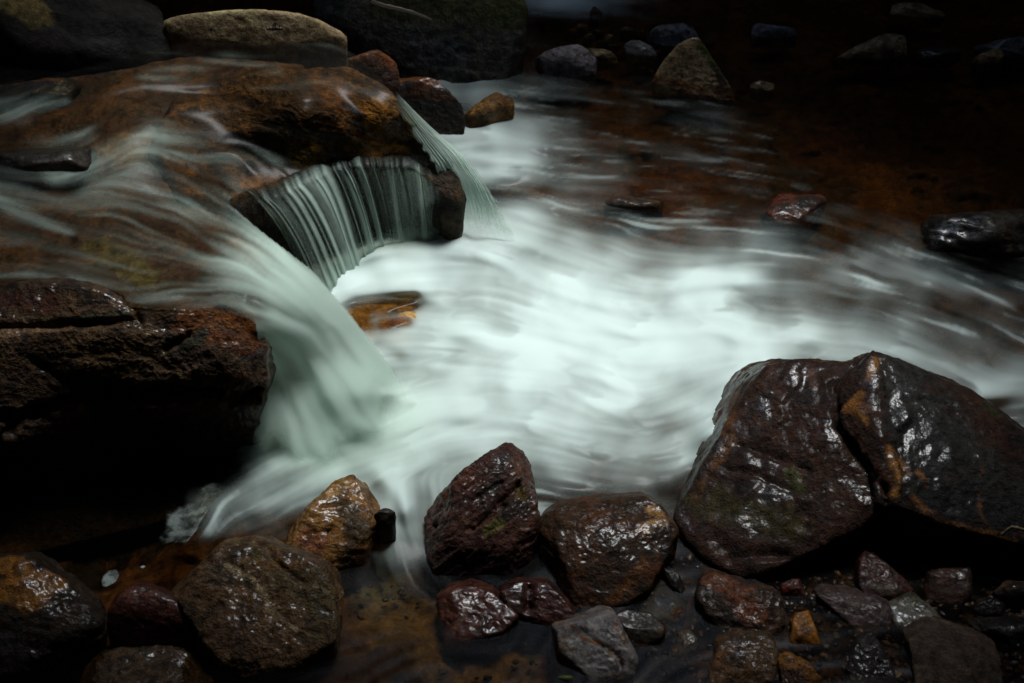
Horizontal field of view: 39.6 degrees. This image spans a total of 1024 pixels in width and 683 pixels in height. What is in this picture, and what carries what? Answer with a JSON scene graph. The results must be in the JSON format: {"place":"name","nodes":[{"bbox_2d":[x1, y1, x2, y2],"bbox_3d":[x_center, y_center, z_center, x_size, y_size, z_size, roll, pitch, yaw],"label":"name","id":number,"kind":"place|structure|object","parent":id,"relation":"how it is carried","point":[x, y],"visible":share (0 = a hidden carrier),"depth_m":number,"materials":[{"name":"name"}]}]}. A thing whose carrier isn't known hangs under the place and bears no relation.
{"place":"outdoors","nodes":[
{"label":"outdoors","id":0,"kind":"place"},
{"bbox_2d":[0,55,304,405],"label":"water","id":1,"kind":"structure","parent":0,"point":[126,217],"depth_m":2.77,"materials":[{"name":"liquid"}]},
{"bbox_2d":[0,78,82,111],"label":"rock","id":2,"kind":"object","parent":1,"relation":"on","point":[43,93],"visible":0.77,"depth_m":2.97,"materials":[{"name":"stone"}]},
{"bbox_2d":[0,146,96,189],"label":"rock","id":3,"kind":"object","parent":1,"relation":"on","point":[65,167],"visible":0.93,"depth_m":2.77,"materials":[{"name":"grey stone"}]},
{"bbox_2d":[0,237,275,488],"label":"boulder","id":4,"kind":"object","parent":1,"relation":"on","point":[134,371],"visible":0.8,"depth_m":2.49,"materials":[{"name":"brown stone"}]},
{"bbox_2d":[164,9,347,68],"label":"slab","id":5,"kind":"structure","parent":1,"relation":"on","point":[306,42],"depth_m":3.14,"materials":[{"name":"brown stone"}]},
{"bbox_2d":[266,22,282,30],"bbox_3d":[-0.516,-0.684,3.086,0.036,0.020,0.014,0,34,0],"label":"twig","id":6,"kind":"object","parent":5,"relation":"on","point":[274,28],"visible":1,"depth_m":3.08,"materials":[{"name":"grey"}]},
{"bbox_2d":[217,224,397,458],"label":"stream water","id":7,"kind":"structure","parent":0,"point":[334,376],"depth_m":2.58,"materials":[{"name":"white liquid"}]},
{"bbox_2d":[259,165,434,289],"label":"waterfall","id":8,"kind":"structure","parent":0,"point":[327,190],"depth_m":2.99,"materials":[{"name":"liquid"}]},
{"bbox_2d":[0,0,1023,682],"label":"stream water","id":9,"kind":"structure","parent":0,"point":[570,332],"depth_m":2.98,"materials":[{"name":"white liquid"}]},
{"bbox_2d":[0,551,106,675],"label":"rock","id":10,"kind":"object","parent":9,"relation":"on","point":[52,610],"visible":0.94,"depth_m":2.26,"materials":[{"name":"brown stone"}]},
{"bbox_2d":[101,570,118,587],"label":"pebble","id":11,"kind":"object","parent":9,"relation":"on","point":[110,578],"visible":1,"depth_m":2.38,"materials":[{"name":"stone"}]},
{"bbox_2d":[160,483,218,542],"bbox_3d":[-0.572,0.295,2.495,0.124,0.032,0.190,12,36,17],"label":"foam patch","id":12,"kind":"object","parent":9,"relation":"on","point":[178,520],"visible":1,"depth_m":2.47,"materials":[{"name":"liquid"}]},
{"bbox_2d":[374,508,395,543],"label":"stone","id":13,"kind":"object","parent":9,"relation":"on","point":[385,518],"visible":1,"depth_m":2.40,"materials":[{"name":"black stone"}]},
{"bbox_2d":[400,77,464,134],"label":"boulder","id":14,"kind":"object","parent":9,"relation":"on","point":[434,104],"visible":0.44,"depth_m":3.52,"materials":[{"name":"brown stone"}]},
{"bbox_2d":[464,92,514,127],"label":"rock","id":15,"kind":"object","parent":9,"relation":"on","point":[495,107],"visible":0.6,"depth_m":3.58,"materials":[{"name":"brown stone"}]},
{"bbox_2d":[557,675,573,680],"bbox_3d":[0.082,0.514,2.184,0.027,0.007,0.011,0,34,0],"label":"leaf","id":16,"kind":"object","parent":9,"relation":"on","point":[565,677],"visible":1,"depth_m":2.18,"materials":[{"name":"green plant"}]},
{"bbox_2d":[536,44,596,76],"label":"rock","id":17,"kind":"object","parent":9,"relation":"on","point":[576,60],"visible":0.75,"depth_m":3.80,"materials":[{"name":"grey stone"}]},
{"bbox_2d":[649,23,697,45],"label":"rock","id":18,"kind":"object","parent":9,"relation":"on","point":[671,34],"visible":0.51,"depth_m":3.95,"materials":[{"name":"grey stone"}]},
{"bbox_2d":[652,37,734,99],"bbox_3d":[0.476,-0.712,3.732,0.220,0.188,0.116,0,34,0],"label":"rock","id":19,"kind":"object","parent":9,"relation":"on","point":[688,68],"visible":0.82,"depth_m":3.70,"materials":[{"name":"brown stone"}]},
{"bbox_2d":[751,23,796,37],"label":"rock","id":20,"kind":"object","parent":9,"relation":"in","point":[767,30],"visible":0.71,"depth_m":4.02,"materials":[{"name":"grey stone"}]},
{"bbox_2d":[838,33,907,60],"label":"rock","id":21,"kind":"object","parent":9,"relation":"on","point":[890,46],"visible":0.75,"depth_m":3.91,"materials":[{"name":"grey stone"}]},
{"bbox_2d":[920,208,1023,257],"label":"rock","id":22,"kind":"object","parent":9,"relation":"on","point":[998,233],"visible":0.77,"depth_m":3.16,"materials":[{"name":"black stone"}]},
{"bbox_2d":[973,36,1023,58],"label":"rock","id":23,"kind":"object","parent":9,"relation":"on","point":[1012,47],"visible":0.6,"depth_m":3.93,"materials":[{"name":"grey stone"}]},
{"bbox_2d":[654,593,674,610],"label":"pebble","id":24,"kind":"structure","parent":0,"point":[664,603],"depth_m":2.32,"materials":[{"name":"grey stone"}]},
{"bbox_2d":[903,616,1002,682],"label":"slab","id":25,"kind":"object","parent":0,"point":[940,650],"depth_m":2.22,"materials":[{"name":"brown stone"}]},
{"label":"stream bed","id":26,"kind":"structure","parent":0,"visible":0},
{"bbox_2d":[0,0,172,80],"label":"boulder","id":27,"kind":"object","parent":26,"relation":"on","point":[56,38],"visible":0.14,"depth_m":3.07,"materials":[{"name":"grey stone"}]},
{"bbox_2d":[92,644,187,682],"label":"rock","id":28,"kind":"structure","parent":26,"relation":"on","point":[158,663],"depth_m":2.23,"materials":[{"name":"brown stone"}]},
{"bbox_2d":[106,582,193,645],"bbox_3d":[-0.571,0.442,2.296,0.149,0.111,0.111,0,34,0],"label":"rock","id":29,"kind":"object","parent":26,"relation":"on","point":[141,614],"visible":0.77,"depth_m":2.25,"materials":[{"name":"brown stone"}]},
{"bbox_2d":[171,535,344,670],"bbox_3d":[-0.415,0.414,2.313,0.286,0.142,0.283,0,34,0],"label":"boulder","id":30,"kind":"object","parent":26,"relation":"on","point":[263,602],"visible":0.88,"depth_m":2.25,"materials":[{"name":"brown stone"}]},
{"bbox_2d":[147,66,466,265],"bbox_3d":[-0.454,-0.254,3.135,0.644,0.655,0.365,-15,37,-20],"label":"boulder","id":31,"kind":"object","parent":26,"relation":"on","point":[234,150],"visible":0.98,"depth_m":3.00,"materials":[{"name":"brown stone"}]},
{"bbox_2d":[402,99,507,229],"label":"waterfall","id":32,"kind":"structure","parent":31,"relation":"on","point":[479,205],"depth_m":3.09,"materials":[{"name":"liquid"}]},
{"bbox_2d":[285,474,380,569],"bbox_3d":[-0.306,0.319,2.437,0.165,0.122,0.198,0,34,0],"label":"rock","id":33,"kind":"object","parent":26,"relation":"on","point":[334,524],"visible":0.65,"depth_m":2.39,"materials":[{"name":"brown stone"}]},
{"bbox_2d":[348,50,400,102],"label":"rock","id":34,"kind":"object","parent":26,"relation":"on","point":[380,66],"visible":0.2,"depth_m":3.23,"materials":[{"name":"brown stone"}]},
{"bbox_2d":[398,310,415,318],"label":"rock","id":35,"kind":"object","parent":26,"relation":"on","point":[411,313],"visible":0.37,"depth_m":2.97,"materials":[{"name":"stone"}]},
{"bbox_2d":[311,0,528,82],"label":"boulder","id":36,"kind":"object","parent":26,"relation":"on","point":[460,41],"visible":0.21,"depth_m":3.76,"materials":[{"name":"grey stone"}]},
{"bbox_2d":[369,0,431,19],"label":"root","id":37,"kind":"object","parent":36,"relation":"on","point":[388,6],"visible":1,"depth_m":2.88,"materials":[{"name":"grey plant"}]},
{"bbox_2d":[436,579,518,640],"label":"rock","id":38,"kind":"object","parent":26,"relation":"on","point":[467,609],"visible":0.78,"depth_m":2.30,"materials":[{"name":"brown stone"}]},
{"bbox_2d":[424,442,541,575],"bbox_3d":[-0.051,0.287,2.455,0.202,0.171,0.267,0,34,0],"label":"boulder","id":39,"kind":"object","parent":26,"relation":"on","point":[482,516],"visible":0.89,"depth_m":2.39,"materials":[{"name":"brown stone"}]},
{"bbox_2d":[500,577,574,624],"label":"rock","id":40,"kind":"object","parent":26,"relation":"on","point":[543,600],"visible":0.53,"depth_m":2.31,"materials":[{"name":"brown stone"}]},
{"bbox_2d":[551,605,638,676],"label":"rock","id":41,"kind":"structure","parent":26,"relation":"on","point":[595,641],"depth_m":2.23,"materials":[{"name":"grey stone"}]},
{"bbox_2d":[590,6,601,14],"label":"rock","id":42,"kind":"object","parent":26,"relation":"on","point":[595,10],"visible":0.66,"depth_m":4.11,"materials":[{"name":"black stone"}]},
{"bbox_2d":[588,48,614,57],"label":"rock","id":43,"kind":"object","parent":26,"relation":"on","point":[600,53],"visible":0.41,"depth_m":3.90,"materials":[{"name":"stone"}]},
{"bbox_2d":[538,492,678,606],"bbox_3d":[0.162,0.345,2.410,0.238,0.123,0.256,0,34,0],"label":"boulder","id":44,"kind":"object","parent":26,"relation":"on","point":[615,550],"visible":0.8,"depth_m":2.35,"materials":[{"name":"brown stone"}]},
{"bbox_2d":[605,195,659,209],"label":"rock","id":45,"kind":"object","parent":26,"relation":"on","point":[629,202],"visible":0.54,"depth_m":3.30,"materials":[{"name":"stone"}]},
{"bbox_2d":[615,609,665,646],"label":"rock","id":46,"kind":"object","parent":26,"relation":"on","point":[642,628],"visible":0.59,"depth_m":2.26,"materials":[{"name":"grey stone"}]},
{"bbox_2d":[624,40,656,55],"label":"rock","id":47,"kind":"object","parent":26,"relation":"on","point":[636,47],"visible":0.57,"depth_m":3.91,"materials":[{"name":"grey stone"}]},
{"bbox_2d":[661,566,684,593],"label":"rock","id":48,"kind":"object","parent":26,"relation":"on","point":[672,578],"visible":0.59,"depth_m":2.35,"materials":[{"name":"grey stone"}]},
{"bbox_2d":[671,607,682,613],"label":"pebble","id":49,"kind":"object","parent":26,"relation":"on","point":[677,611],"visible":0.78,"depth_m":2.31,"materials":[{"name":"brown stone"}]},
{"bbox_2d":[679,630,696,646],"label":"stone","id":50,"kind":"object","parent":26,"relation":"on","point":[688,638],"visible":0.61,"depth_m":2.26,"materials":[{"name":"grey stone"}]},
{"bbox_2d":[694,567,785,634],"bbox_3d":[0.365,0.435,2.334,0.126,0.076,0.189,-27,42,-34],"label":"rock","id":51,"kind":"object","parent":26,"relation":"on","point":[726,600],"visible":0.67,"depth_m":2.30,"materials":[{"name":"brown stone"}]},
{"bbox_2d":[708,628,779,682],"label":"rock","id":52,"kind":"object","parent":26,"relation":"on","point":[740,655],"visible":0.97,"depth_m":2.22,"materials":[{"name":"brown stone"}]},
{"bbox_2d":[750,81,773,90],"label":"rock","id":53,"kind":"object","parent":26,"relation":"on","point":[762,85],"visible":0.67,"depth_m":3.77,"materials":[{"name":"grey stone"}]},
{"bbox_2d":[780,579,803,595],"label":"stone","id":54,"kind":"object","parent":26,"relation":"on","point":[792,587],"visible":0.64,"depth_m":2.34,"materials":[{"name":"brown stone"}]},
{"bbox_2d":[765,194,826,217],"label":"rock","id":55,"kind":"object","parent":26,"relation":"on","point":[790,206],"visible":0.69,"depth_m":3.29,"materials":[{"name":"brown stone"}]},
{"bbox_2d":[777,651,820,682],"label":"rock","id":56,"kind":"object","parent":26,"relation":"on","point":[792,668],"visible":0.96,"depth_m":2.20,"materials":[{"name":"brown stone"}]},
{"bbox_2d":[789,610,819,644],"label":"stone","id":57,"kind":"object","parent":26,"relation":"on","point":[803,629],"visible":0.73,"depth_m":2.27,"materials":[{"name":"orange stone"}]},
{"bbox_2d":[643,547,1023,682],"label":"gravel","id":58,"kind":"structure","parent":26,"relation":"on","point":[813,595],"depth_m":2.33,"materials":[{"name":"gravel"}]},
{"bbox_2d":[673,350,1023,578],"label":"boulder","id":59,"kind":"object","parent":26,"relation":"on","point":[799,462],"visible":0.9,"depth_m":2.42,"materials":[{"name":"brown stone"}]},
{"bbox_2d":[813,584,891,625],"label":"rock","id":60,"kind":"object","parent":26,"relation":"on","point":[851,605],"visible":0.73,"depth_m":2.31,"materials":[{"name":"grey stone"}]},
{"bbox_2d":[847,631,895,677],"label":"rock","id":61,"kind":"object","parent":26,"relation":"on","point":[868,657],"visible":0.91,"depth_m":2.22,"materials":[{"name":"grey stone"}]},
{"bbox_2d":[855,550,913,600],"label":"rock","id":62,"kind":"object","parent":26,"relation":"on","point":[876,574],"visible":0.59,"depth_m":2.35,"materials":[{"name":"brown stone"}]},
{"bbox_2d":[889,591,940,627],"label":"rock","id":63,"kind":"object","parent":26,"relation":"on","point":[909,607],"visible":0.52,"depth_m":2.31,"materials":[{"name":"grey stone"}]},
{"bbox_2d":[890,3,944,17],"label":"rock","id":64,"kind":"object","parent":26,"relation":"on","point":[921,10],"visible":0.66,"depth_m":4.15,"materials":[{"name":"grey stone"}]},
{"bbox_2d":[916,46,960,56],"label":"rock","id":65,"kind":"object","parent":26,"relation":"on","point":[942,51],"visible":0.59,"depth_m":3.94,"materials":[{"name":"grey stone"}]},
{"bbox_2d":[923,565,972,604],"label":"rock","id":66,"kind":"object","parent":26,"relation":"on","point":[947,585],"visible":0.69,"depth_m":2.34,"materials":[{"name":"brown stone"}]},
{"bbox_2d":[973,49,1003,63],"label":"rock","id":67,"kind":"object","parent":26,"relation":"on","point":[993,56],"visible":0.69,"depth_m":3.91,"materials":[{"name":"brown stone"}]},
{"bbox_2d":[973,597,1006,616],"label":"rock","id":68,"kind":"object","parent":26,"relation":"on","point":[989,607],"visible":0.59,"depth_m":2.31,"materials":[{"name":"grey stone"}]},
{"bbox_2d":[968,615,1023,644],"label":"rock","id":69,"kind":"object","parent":26,"relation":"on","point":[1009,630],"visible":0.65,"depth_m":2.26,"materials":[{"name":"black stone"}]},
{"bbox_2d":[991,580,1023,605],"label":"rock","id":70,"kind":"object","parent":26,"relation":"on","point":[1011,592],"visible":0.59,"depth_m":2.33,"materials":[{"name":"brown stone"}]},
{"bbox_2d":[1000,525,1023,535],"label":"stem","id":71,"kind":"object","parent":26,"relation":"on","point":[1006,530],"visible":1,"depth_m":2.28,"materials":[{"name":"brown plant"}]}
]}

